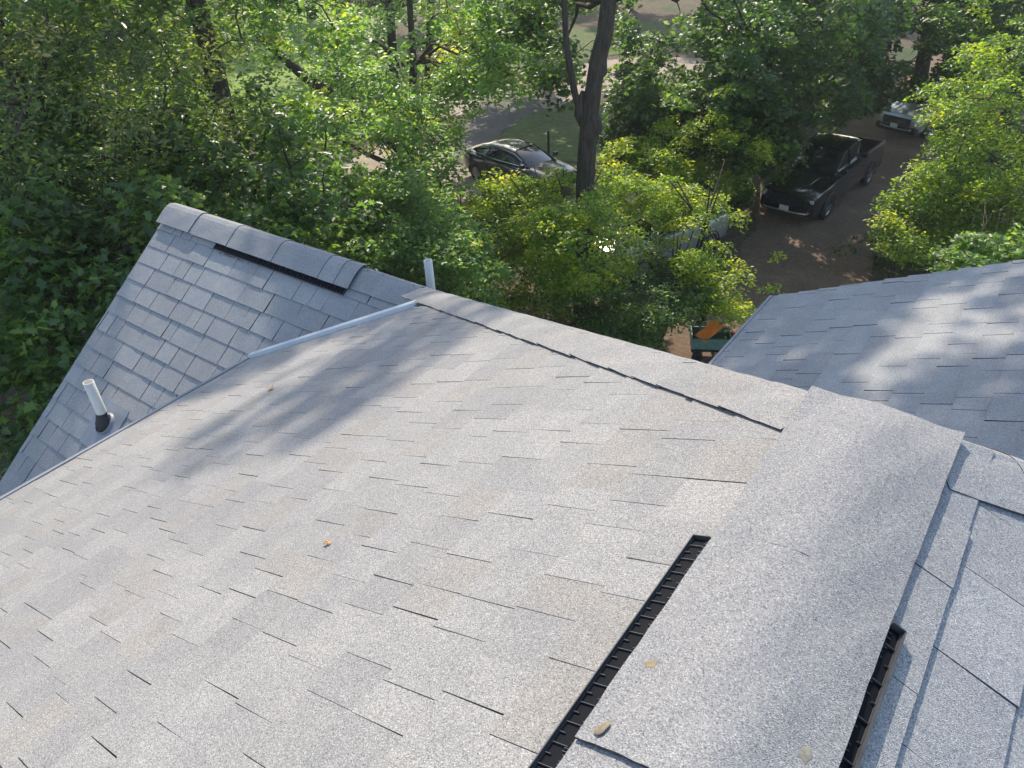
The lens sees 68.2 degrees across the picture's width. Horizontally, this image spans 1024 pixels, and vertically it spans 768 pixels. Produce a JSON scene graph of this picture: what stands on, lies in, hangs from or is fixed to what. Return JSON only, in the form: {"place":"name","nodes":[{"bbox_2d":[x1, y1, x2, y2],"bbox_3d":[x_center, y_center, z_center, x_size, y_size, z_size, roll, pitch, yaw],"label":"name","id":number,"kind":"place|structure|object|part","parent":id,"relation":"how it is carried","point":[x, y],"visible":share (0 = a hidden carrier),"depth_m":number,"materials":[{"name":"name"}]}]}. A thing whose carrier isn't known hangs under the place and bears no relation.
{"place":"outdoors","nodes":[
{"label":"outdoors","id":0,"kind":"place"},
{"bbox_2d":[191,5,409,149],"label":"lawn","id":1,"kind":"structure","parent":0,"point":[282,84],"depth_m":48.11,"materials":[{"name":"green plant"}]},
{"bbox_2d":[104,0,231,95],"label":"tree","id":2,"kind":"object","parent":1,"relation":"on","point":[184,26],"visible":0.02,"depth_m":32.32,"materials":[{"name":"green plant"}]},
{"bbox_2d":[314,0,424,57],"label":"tree","id":3,"kind":"object","parent":1,"relation":"on","point":[376,2],"visible":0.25,"depth_m":45.50,"materials":[{"name":"green plant"}]},
{"bbox_2d":[305,0,315,18],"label":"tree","id":4,"kind":"object","parent":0,"point":[309,16],"visible":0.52,"depth_m":61.59,"materials":[{"name":"green plant"}]},
{"bbox_2d":[341,142,651,206],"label":"road","id":5,"kind":"structure","parent":0,"point":[373,164],"depth_m":30.07,"materials":[{"name":"grey asphalt"}]},
{"bbox_2d":[463,138,576,191],"bbox_3d":[0.325,-8.360,28.666,4.910,1.460,2.060,27,44,35],"label":"sedan","id":6,"kind":"object","parent":5,"relation":"on","point":[506,155],"visible":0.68,"depth_m":28.20,"materials":[{"name":"black paint"}]},
{"bbox_3d":[-0.039,-8.848,28.719,3.300,0.628,1.620,27,44,35],"label":"window glass","id":7,"kind":"part","parent":6,"relation":"part of","materials":[{"name":"black glass"}]},
{"bbox_2d":[453,86,543,163],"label":"path","id":8,"kind":"structure","parent":0,"point":[492,123],"depth_m":36.09,"materials":[{"name":"concrete"}]},
{"bbox_2d":[0,203,1023,767],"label":"house","id":9,"kind":"structure","parent":0,"point":[778,531],"depth_m":1.69,"materials":[{"name":"grey"}]},
{"bbox_2d":[593,720,610,734],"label":"leaf","id":10,"kind":"object","parent":9,"relation":"on","point":[601,728],"visible":1,"depth_m":1.04,"materials":[{"name":"beige plant"}]},
{"bbox_2d":[643,660,658,667],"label":"leaf","id":11,"kind":"object","parent":9,"relation":"on","point":[650,664],"visible":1,"depth_m":1.12,"materials":[{"name":"beige plant"}]},
{"bbox_2d":[798,746,813,765],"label":"leaf","id":12,"kind":"object","parent":9,"relation":"on","point":[805,755],"visible":1,"depth_m":0.92,"materials":[{"name":"beige plant"}]},
{"bbox_2d":[0,0,1023,480],"bbox_3d":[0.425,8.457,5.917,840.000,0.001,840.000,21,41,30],"label":"ground","id":13,"kind":"structure","parent":0,"point":[660,10],"depth_m":31.58,"materials":[{"name":"brown soil"}]},
{"bbox_2d":[0,0,66,196],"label":"tree","id":14,"kind":"object","parent":13,"relation":"on","point":[28,66],"visible":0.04,"depth_m":13.47,"materials":[{"name":"green plant"}]},
{"bbox_2d":[0,1,106,274],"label":"tree","id":15,"kind":"object","parent":13,"relation":"on","point":[11,147],"visible":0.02,"depth_m":16.53,"materials":[{"name":"green plant"}]},
{"bbox_2d":[3,0,210,231],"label":"tree","id":16,"kind":"object","parent":13,"relation":"on","point":[119,22],"visible":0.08,"depth_m":20.04,"materials":[{"name":"green plant"}]},
{"bbox_2d":[0,0,283,306],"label":"ash tree","id":17,"kind":"object","parent":13,"relation":"on","point":[13,77],"visible":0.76,"depth_m":10.57,"materials":[{"name":"green plant"}]},
{"bbox_2d":[76,0,249,149],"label":"tree","id":18,"kind":"object","parent":13,"relation":"on","point":[191,31],"visible":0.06,"depth_m":27.28,"materials":[{"name":"green plant"}]},
{"bbox_2d":[0,0,384,477],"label":"maple tree","id":19,"kind":"object","parent":13,"relation":"on","point":[37,349],"visible":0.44,"depth_m":11.19,"materials":[{"name":"green plant"}]},
{"bbox_2d":[194,109,356,248],"bbox_3d":[-6.542,-4.990,21.427,4.944,4.880,9.333,-10,36,-10],"label":"shrub","id":20,"kind":"object","parent":13,"relation":"on","point":[278,156],"visible":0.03,"depth_m":18.81,"materials":[{"name":"green plant"}]},
{"bbox_2d":[238,0,510,171],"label":"forked tree","id":21,"kind":"object","parent":13,"relation":"on","point":[389,40],"visible":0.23,"depth_m":27.05,"materials":[{"name":"green plant"}]},
{"bbox_2d":[217,0,559,297],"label":"box elder tree","id":22,"kind":"object","parent":13,"relation":"on","point":[405,114],"visible":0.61,"depth_m":17.95,"materials":[{"name":"green plant"}]},
{"bbox_2d":[304,125,516,308],"bbox_3d":[-2.863,-2.662,17.363,4.619,5.383,6.609,-15,37,-17],"label":"shrub","id":23,"kind":"object","parent":13,"relation":"on","point":[437,253],"visible":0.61,"depth_m":15.47,"materials":[{"name":"green plant"}]},
{"bbox_2d":[457,0,587,84],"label":"tree","id":24,"kind":"object","parent":13,"relation":"on","point":[526,25],"visible":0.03,"depth_m":37.13,"materials":[{"name":"green plant"}]},
{"bbox_2d":[426,160,656,322],"bbox_3d":[1.346,-3.949,19.685,6.563,4.490,7.304,21,41,30],"label":"shrub","id":25,"kind":"object","parent":13,"relation":"on","point":[532,229],"visible":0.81,"depth_m":17.06,"materials":[{"name":"green plant"}]},
{"bbox_2d":[430,0,798,330],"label":"tree","id":26,"kind":"object","parent":13,"relation":"on","point":[585,105],"visible":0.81,"depth_m":18.95,"materials":[{"name":"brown plant"}]},
{"bbox_2d":[517,228,733,349],"bbox_3d":[2.582,-2.098,18.241,4.995,3.022,3.457,21,41,30],"label":"shrub","id":27,"kind":"object","parent":13,"relation":"on","point":[641,331],"visible":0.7,"depth_m":17.50,"materials":[{"name":"green plant"}]},
{"bbox_2d":[593,191,729,281],"bbox_3d":[4.238,-4.592,22.738,4.830,1.770,2.120,-24,40,-27],"label":"parked car","id":28,"kind":"object","parent":13,"relation":"on","point":[718,233],"visible":0.15,"depth_m":22.13,"materials":[{"name":"silver metal"}]},
{"bbox_3d":[4.737,-5.215,22.747,3.400,0.738,1.680,-24,40,-27],"label":"window glass","id":29,"kind":"part","parent":28,"relation":"part of","materials":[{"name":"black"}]},
{"bbox_2d":[566,161,787,338],"bbox_3d":[4.127,-3.313,18.815,5.896,4.213,3.872,21,41,30],"label":"shrub","id":30,"kind":"object","parent":13,"relation":"on","point":[702,264],"visible":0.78,"depth_m":18.07,"materials":[{"name":"green plant"}]},
{"bbox_2d":[595,95,780,227],"bbox_3d":[4.993,-6.167,22.831,5.845,4.214,4.080,-13,36,-14],"label":"shrub","id":31,"kind":"object","parent":13,"relation":"on","point":[664,157],"visible":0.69,"depth_m":21.94,"materials":[{"name":"green plant"}]},
{"bbox_2d":[691,154,792,209],"bbox_3d":[7.309,-7.500,25.978,3.696,2.630,3.692,-19,38,-22],"label":"shrub","id":32,"kind":"object","parent":13,"relation":"on","point":[744,193],"visible":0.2,"depth_m":25.32,"materials":[{"name":"green plant"}]},
{"bbox_2d":[596,0,915,184],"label":"maple tree","id":33,"kind":"object","parent":13,"relation":"on","point":[631,101],"visible":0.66,"depth_m":22.68,"materials":[{"name":"green plant"}]},
{"bbox_2d":[727,0,852,100],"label":"tree","id":34,"kind":"object","parent":13,"relation":"on","point":[809,2],"visible":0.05,"depth_m":30.15,"materials":[{"name":"green plant"}]},
{"bbox_2d":[800,0,899,58],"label":"tree","id":35,"kind":"object","parent":13,"relation":"on","point":[824,3],"visible":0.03,"depth_m":35.75,"materials":[{"name":"green plant"}]},
{"bbox_2d":[804,0,1023,123],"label":"maple tree","id":36,"kind":"object","parent":13,"relation":"on","point":[946,34],"visible":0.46,"depth_m":24.69,"materials":[{"name":"green plant"}]},
{"bbox_2d":[913,0,960,83],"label":"tree","id":37,"kind":"object","parent":13,"relation":"on","point":[921,59],"visible":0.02,"depth_m":35.08,"materials":[{"name":"brown plant"}]},
{"bbox_2d":[864,216,1010,274],"bbox_3d":[12.087,-4.142,21.019,4.195,2.439,4.307,1,35,6],"label":"shrub","id":38,"kind":"object","parent":13,"relation":"on","point":[911,269],"visible":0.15,"depth_m":21.15,"materials":[{"name":"green plant"}]},
{"bbox_2d":[863,0,1023,270],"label":"honey locust tree","id":39,"kind":"object","parent":13,"relation":"on","point":[953,192],"visible":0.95,"depth_m":17.56,"materials":[{"name":"green plant"}]},
{"bbox_2d":[923,159,1023,272],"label":"shrub","id":40,"kind":"object","parent":13,"relation":"on","point":[964,254],"visible":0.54,"depth_m":13.93,"materials":[{"name":"green plant"}]},
{"bbox_2d":[964,0,1023,131],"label":"tree","id":41,"kind":"object","parent":13,"relation":"on","point":[1005,112],"visible":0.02,"depth_m":31.23,"materials":[{"name":"green plant"}]},
{"bbox_2d":[339,56,770,137],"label":"road","id":42,"kind":"structure","parent":0,"point":[689,63],"depth_m":41.38,"materials":[{"name":"grey asphalt"}]},
{"bbox_2d":[417,21,697,75],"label":"lawn","id":43,"kind":"structure","parent":0,"point":[585,36],"depth_m":51.27,"materials":[{"name":"green plant"}]},
{"bbox_2d":[497,103,648,160],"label":"lawn","id":44,"kind":"structure","parent":0,"point":[562,128],"depth_m":34.20,"materials":[{"name":"green plant"}]},
{"bbox_2d":[547,131,549,153],"bbox_3d":[1.488,-9.799,30.954,0.112,1.120,0.112,21,41,30],"label":"bollard","id":45,"kind":"object","parent":44,"relation":"on","point":[548,143],"visible":0.9,"depth_m":30.89,"materials":[{"name":"black metal"}]},
{"bbox_2d":[625,0,633,9],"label":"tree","id":46,"kind":"object","parent":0,"point":[627,5],"visible":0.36,"depth_m":58.92,"materials":[{"name":"green plant"}]},
{"bbox_2d":[655,47,1021,363],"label":"driveway","id":47,"kind":"structure","parent":0,"point":[803,243],"depth_m":23.86,"materials":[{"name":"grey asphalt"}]},
{"bbox_2d":[689,326,730,361],"bbox_3d":[5.098,-1.014,18.434,1.476,0.777,0.992,2,35,7],"label":"garden cart","id":48,"kind":"object","parent":47,"relation":"on","point":[716,342],"visible":0.64,"depth_m":18.28,"materials":[{"name":"green metal"}]},
{"bbox_2d":[695,320,724,342],"bbox_3d":[4.786,-1.289,18.295,0.740,0.025,0.300,-36,61,-21],"label":"orange board","id":49,"kind":"object","parent":48,"relation":"on","point":[710,330],"visible":0.86,"depth_m":18.27,"materials":[{"name":"paint"}]},
{"bbox_2d":[760,132,885,219],"bbox_3d":[10.767,-7.416,26.156,2.220,1.940,6.012,25,43,34],"label":"pickup truck","id":50,"kind":"object","parent":47,"relation":"on","point":[839,164],"visible":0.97,"depth_m":25.16,"materials":[{"name":"black paint"}]},
{"bbox_3d":[10.770,-7.879,25.868,1.620,0.788,2.450,25,43,34],"label":"window glass","id":51,"kind":"part","parent":50,"relation":"part of","materials":[{"name":"black glass"}]},
{"bbox_2d":[824,229,909,280],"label":"shrub","id":52,"kind":"object","parent":47,"relation":"on","point":[875,267],"visible":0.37,"depth_m":21.65,"materials":[{"name":"green plant"}]},
{"bbox_2d":[875,77,977,138],"bbox_3d":[17.651,-11.750,32.003,4.830,1.770,2.120,-23,40,-27],"label":"suv","id":53,"kind":"object","parent":47,"relation":"on","point":[899,118],"visible":0.43,"depth_m":31.11,"materials":[{"name":"silver metal"}]},
{"bbox_3d":[18.152,-12.372,32.011,3.400,0.738,1.680,-23,40,-27],"label":"window glass","id":54,"kind":"part","parent":53,"relation":"part of","materials":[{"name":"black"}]}
]}

